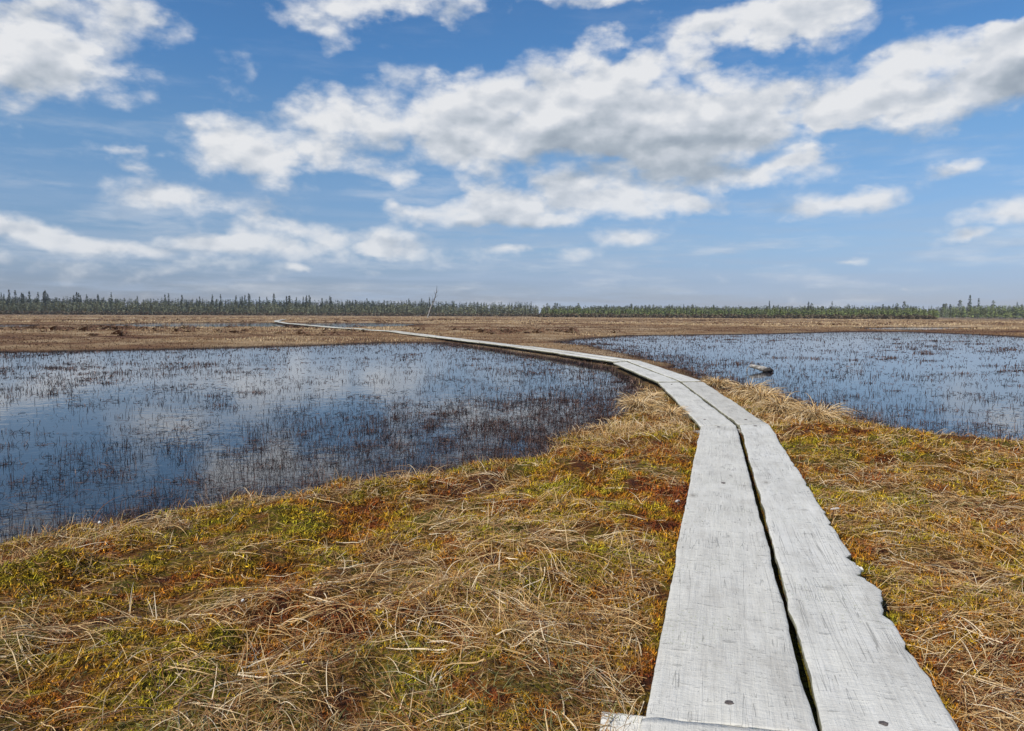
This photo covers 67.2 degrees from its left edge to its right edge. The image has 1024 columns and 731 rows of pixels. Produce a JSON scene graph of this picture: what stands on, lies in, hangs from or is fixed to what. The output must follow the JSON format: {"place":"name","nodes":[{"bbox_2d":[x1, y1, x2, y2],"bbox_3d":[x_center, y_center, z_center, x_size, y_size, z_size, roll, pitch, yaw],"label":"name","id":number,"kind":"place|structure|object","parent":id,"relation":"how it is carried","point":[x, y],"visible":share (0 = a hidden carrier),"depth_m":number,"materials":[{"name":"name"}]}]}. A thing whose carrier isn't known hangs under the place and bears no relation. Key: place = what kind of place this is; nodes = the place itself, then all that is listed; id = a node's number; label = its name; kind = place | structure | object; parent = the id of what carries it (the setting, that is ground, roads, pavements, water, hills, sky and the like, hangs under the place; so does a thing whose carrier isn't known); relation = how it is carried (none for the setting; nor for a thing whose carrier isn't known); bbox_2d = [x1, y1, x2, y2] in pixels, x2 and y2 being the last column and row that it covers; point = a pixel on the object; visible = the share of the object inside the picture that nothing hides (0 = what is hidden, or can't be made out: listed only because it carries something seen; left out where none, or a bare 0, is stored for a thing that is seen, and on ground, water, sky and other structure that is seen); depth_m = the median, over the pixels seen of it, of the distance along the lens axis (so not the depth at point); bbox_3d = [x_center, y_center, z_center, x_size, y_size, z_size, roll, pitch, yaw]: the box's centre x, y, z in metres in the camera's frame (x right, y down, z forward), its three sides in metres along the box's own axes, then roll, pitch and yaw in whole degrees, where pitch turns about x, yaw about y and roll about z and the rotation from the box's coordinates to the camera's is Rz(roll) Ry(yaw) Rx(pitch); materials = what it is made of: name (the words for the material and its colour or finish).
{"place":"outdoors","nodes":[
{"label":"outdoors","id":0,"kind":"place"},
{"bbox_2d":[0,323,1023,544],"bbox_3d":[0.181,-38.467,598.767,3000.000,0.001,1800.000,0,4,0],"label":"water","id":1,"kind":"structure","parent":0,"point":[89,424],"depth_m":11.95,"materials":[{"name":"blue liquid"}]},
{"bbox_2d":[0,326,1023,543],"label":"sedge stems","id":2,"kind":"object","parent":1,"relation":"on","point":[427,443],"visible":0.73,"depth_m":9.38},
{"bbox_2d":[746,364,773,371],"bbox_3d":[5.749,0.077,17.866,0.603,0.208,0.193,3,5,40],"label":"driftwood log","id":3,"kind":"object","parent":1,"relation":"in","point":[761,368],"visible":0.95,"depth_m":17.79,"materials":[{"name":"grey wood"}]},
{"bbox_2d":[0,314,1023,730],"bbox_3d":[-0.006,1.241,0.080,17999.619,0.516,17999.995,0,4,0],"label":"ground","id":4,"kind":"structure","parent":0,"point":[258,522],"depth_m":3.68,"materials":[{"name":"brown plant"}]},
{"bbox_2d":[6,290,11,304],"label":"spruce tree","id":5,"kind":"object","parent":4,"relation":"on","point":[9,294],"visible":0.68,"depth_m":389.30,"materials":[{"name":"green plant"}]},
{"bbox_2d":[12,290,18,305],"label":"spruce tree","id":6,"kind":"object","parent":4,"relation":"on","point":[15,298],"visible":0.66,"depth_m":390.63,"materials":[{"name":"green plant"}]},
{"bbox_2d":[42,290,47,305],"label":"spruce tree","id":7,"kind":"object","parent":4,"relation":"on","point":[45,298],"visible":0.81,"depth_m":397.58,"materials":[{"name":"green plant"}]},
{"bbox_2d":[109,292,112,310],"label":"spruce tree","id":8,"kind":"object","parent":4,"relation":"on","point":[111,304],"visible":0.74,"depth_m":407.96,"materials":[{"name":"green plant"}]},
{"bbox_2d":[0,296,536,315],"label":"spruce forest","id":9,"kind":"object","parent":4,"relation":"on","point":[116,301],"visible":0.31,"depth_m":452.68,"materials":[{"name":"green plant"}]},
{"bbox_2d":[0,300,539,315],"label":"young pine wood","id":10,"kind":"object","parent":4,"relation":"on","point":[120,307],"visible":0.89,"depth_m":410.36,"materials":[{"name":"green plant"}]},
{"bbox_2d":[427,289,437,317],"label":"dead tree","id":11,"kind":"object","parent":4,"relation":"on","point":[432,304],"visible":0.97,"depth_m":206.50,"materials":[{"name":"grey wood"}]},
{"bbox_2d":[428,336,454,339],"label":"boardwalk plank","id":12,"kind":"object","parent":4,"relation":"on","point":[441,337],"visible":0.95,"depth_m":37.12,"materials":[{"name":"grey wood"}]},
{"bbox_2d":[452,339,479,343],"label":"boardwalk plank","id":13,"kind":"object","parent":4,"relation":"on","point":[466,341],"visible":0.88,"depth_m":33.26,"materials":[{"name":"grey wood"}]},
{"bbox_2d":[0,310,937,318],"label":"heath scrub","id":14,"kind":"object","parent":4,"relation":"on","point":[788,316],"visible":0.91,"depth_m":336.51,"materials":[{"name":"brown plant"}]},
{"bbox_2d":[0,411,995,730],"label":"green sedge","id":15,"kind":"object","parent":4,"relation":"on","point":[422,639],"visible":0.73,"depth_m":2.53,"materials":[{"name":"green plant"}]},
{"bbox_2d":[479,342,521,347],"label":"boardwalk plank","id":16,"kind":"object","parent":4,"relation":"on","point":[504,345],"visible":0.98,"depth_m":28.83,"materials":[{"name":"grey wood"}]},
{"bbox_2d":[0,316,1018,335],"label":"dwarf birch scrub","id":17,"kind":"object","parent":4,"relation":"on","point":[119,332],"visible":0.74,"depth_m":54.34,"materials":[{"name":"brown plant"}]},
{"bbox_2d":[0,394,1023,730],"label":"moss","id":18,"kind":"object","parent":4,"relation":"on","point":[610,496],"visible":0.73,"depth_m":3.64,"materials":[{"name":"green plant"}]},
{"bbox_2d":[0,335,1023,543],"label":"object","id":19,"kind":"object","parent":4,"relation":"on","point":[601,416],"visible":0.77,"depth_m":10.04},
{"bbox_2d":[513,347,566,353],"bbox_3d":[0.890,-0.500,25.113,0.371,0.051,4.485,-1,4,-18],"label":"boardwalk plank","id":20,"kind":"object","parent":4,"relation":"on","point":[541,350],"visible":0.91,"depth_m":24.87,"materials":[{"name":"grey wood"}]},
{"bbox_2d":[523,346,580,352],"bbox_3d":[1.247,-0.513,25.227,0.387,0.051,4.484,-1,4,-18],"label":"boardwalk plank","id":21,"kind":"object","parent":4,"relation":"on","point":[552,349],"visible":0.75,"depth_m":24.97,"materials":[{"name":"grey wood"}]},
{"bbox_2d":[558,353,627,362],"bbox_3d":[2.116,-0.217,20.976,0.383,0.050,4.146,-1,4,-16],"label":"boardwalk plank","id":22,"kind":"object","parent":4,"relation":"on","point":[591,358],"visible":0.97,"depth_m":20.61,"materials":[{"name":"grey wood"}]},
{"bbox_2d":[572,353,638,360],"bbox_3d":[2.477,-0.230,21.080,0.374,0.050,4.147,-1,4,-16],"label":"boardwalk plank","id":23,"kind":"object","parent":4,"relation":"on","point":[609,357],"visible":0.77,"depth_m":20.65,"materials":[{"name":"grey wood"}]},
{"bbox_2d":[600,712,645,730],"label":"sleeper","id":24,"kind":"object","parent":4,"relation":"on","point":[632,726],"visible":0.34,"depth_m":2.26,"materials":[{"name":"grey wood"}]},
{"bbox_2d":[612,392,665,412],"bbox_3d":[1.691,0.488,10.137,0.818,0.322,0.830,0,4,0],"label":"grass tussock","id":25,"kind":"object","parent":4,"relation":"on","point":[632,403],"depth_m":10.03,"materials":[{"name":"plant"}]},
{"bbox_2d":[613,362,678,383],"bbox_3d":[2.652,0.113,16.018,0.403,0.052,5.562,0,4,-1],"label":"boardwalk plank","id":26,"kind":"object","parent":4,"relation":"on","point":[654,377],"visible":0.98,"depth_m":15.11,"materials":[{"name":"grey wood"}]},
{"bbox_2d":[637,389,667,401],"bbox_3d":[2.025,0.454,11.194,0.499,0.212,0.475,3,5,40],"label":"grass tussock","id":27,"kind":"object","parent":4,"relation":"on","point":[656,394],"depth_m":11.13,"materials":[{"name":"plant"}]},
{"bbox_2d":[628,361,700,383],"bbox_3d":[3.072,0.097,16.306,0.397,0.051,5.931,0,4,-1],"label":"boardwalk plank","id":28,"kind":"object","parent":4,"relation":"on","point":[680,378],"visible":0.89,"depth_m":15.34,"materials":[{"name":"grey wood"}]},
{"bbox_2d":[651,405,689,418],"bbox_3d":[1.866,0.554,9.098,0.526,0.218,0.539,0,4,0],"label":"grass tussock","id":29,"kind":"object","parent":4,"relation":"on","point":[676,411],"depth_m":9.03,"materials":[{"name":"plant"}]},
{"bbox_2d":[658,382,733,428],"bbox_3d":[2.407,0.474,10.552,0.388,0.054,5.235,1,4,6],"label":"boardwalk plank","id":30,"kind":"object","parent":4,"relation":"on","point":[698,407],"visible":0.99,"depth_m":9.64,"materials":[{"name":"grey wood"}]},
{"bbox_2d":[639,717,779,730],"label":"boardwalk plank","id":31,"kind":"object","parent":4,"relation":"on","point":[656,724],"visible":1,"depth_m":2.14,"materials":[{"name":"grey wood"}]},
{"bbox_2d":[700,375,732,388],"bbox_3d":[3.503,0.296,13.245,0.708,0.260,0.670,0,4,0],"label":"grass tussock","id":32,"kind":"object","parent":4,"relation":"on","point":[716,383],"depth_m":13.16,"materials":[{"name":"plant"}]},
{"bbox_2d":[682,382,766,428],"bbox_3d":[2.818,0.469,10.653,0.376,0.054,5.194,1,4,6],"label":"boardwalk plank","id":33,"kind":"object","parent":4,"relation":"on","point":[736,414],"visible":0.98,"depth_m":9.86,"materials":[{"name":"grey wood"}]},
{"bbox_2d":[646,425,816,730],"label":"boardwalk plank","id":34,"kind":"object","parent":4,"relation":"on","point":[726,655],"visible":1,"depth_m":2.89,"materials":[{"name":"grey wood"}]},
{"bbox_2d":[542,305,949,317],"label":"pine forest","id":35,"kind":"object","parent":4,"relation":"on","point":[716,308],"visible":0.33,"depth_m":369.61,"materials":[{"name":"green plant"}]},
{"bbox_2d":[720,378,771,397],"bbox_3d":[3.566,0.348,11.523,0.893,0.346,0.898,0,4,0],"label":"grass tussock","id":36,"kind":"object","parent":4,"relation":"on","point":[738,388],"depth_m":11.45,"materials":[{"name":"plant"}]},
{"bbox_2d":[734,384,794,402],"bbox_3d":[3.482,0.421,10.625,0.793,0.292,0.782,1,4,12],"label":"grass tussock","id":37,"kind":"object","parent":4,"relation":"on","point":[757,394],"depth_m":10.57,"materials":[{"name":"plant"}]},
{"bbox_2d":[748,391,808,414],"bbox_3d":[3.344,0.487,9.585,0.786,0.323,0.776,3,5,36],"label":"grass tussock","id":38,"kind":"object","parent":4,"relation":"on","point":[772,404],"depth_m":9.53,"materials":[{"name":"plant"}]},
{"bbox_2d":[540,307,1023,317],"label":"bright pine wood","id":39,"kind":"object","parent":4,"relation":"on","point":[782,312],"visible":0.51,"depth_m":340.59,"materials":[{"name":"green plant"}]},
{"bbox_2d":[548,305,1023,317],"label":"spruce belt","id":40,"kind":"object","parent":4,"relation":"on","point":[801,307],"visible":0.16,"depth_m":750.38,"materials":[{"name":"green plant"}]},
{"bbox_2d":[770,397,861,424],"bbox_3d":[3.459,0.527,8.812,0.973,0.374,0.899,0,4,0],"label":"grass tussock","id":41,"kind":"object","parent":4,"relation":"on","point":[814,413],"depth_m":8.73,"materials":[{"name":"plant"}]},
{"bbox_2d":[740,424,958,730],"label":"boardwalk plank","id":42,"kind":"object","parent":4,"relation":"on","point":[865,672],"visible":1,"depth_m":2.88,"materials":[{"name":"grey wood"}]},
{"bbox_2d":[966,295,971,312],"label":"spruce tree","id":43,"kind":"object","parent":4,"relation":"on","point":[969,303],"visible":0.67,"depth_m":549.05,"materials":[{"name":"green plant"}]},
{"bbox_2d":[939,305,1023,318],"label":"bright pine wood","id":44,"kind":"object","parent":4,"relation":"on","point":[988,312],"visible":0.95,"depth_m":484.77,"materials":[{"name":"green plant"}]},
{"bbox_2d":[0,315,1023,373],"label":"grass","id":45,"kind":"structure","parent":0,"point":[557,322],"depth_m":67.13,"materials":[{"name":"brown plant"}]},
{"bbox_2d":[0,0,1023,315],"label":"sky","id":46,"kind":"structure","parent":0,"point":[701,153],"materials":[{"name":"blue"}]}
]}

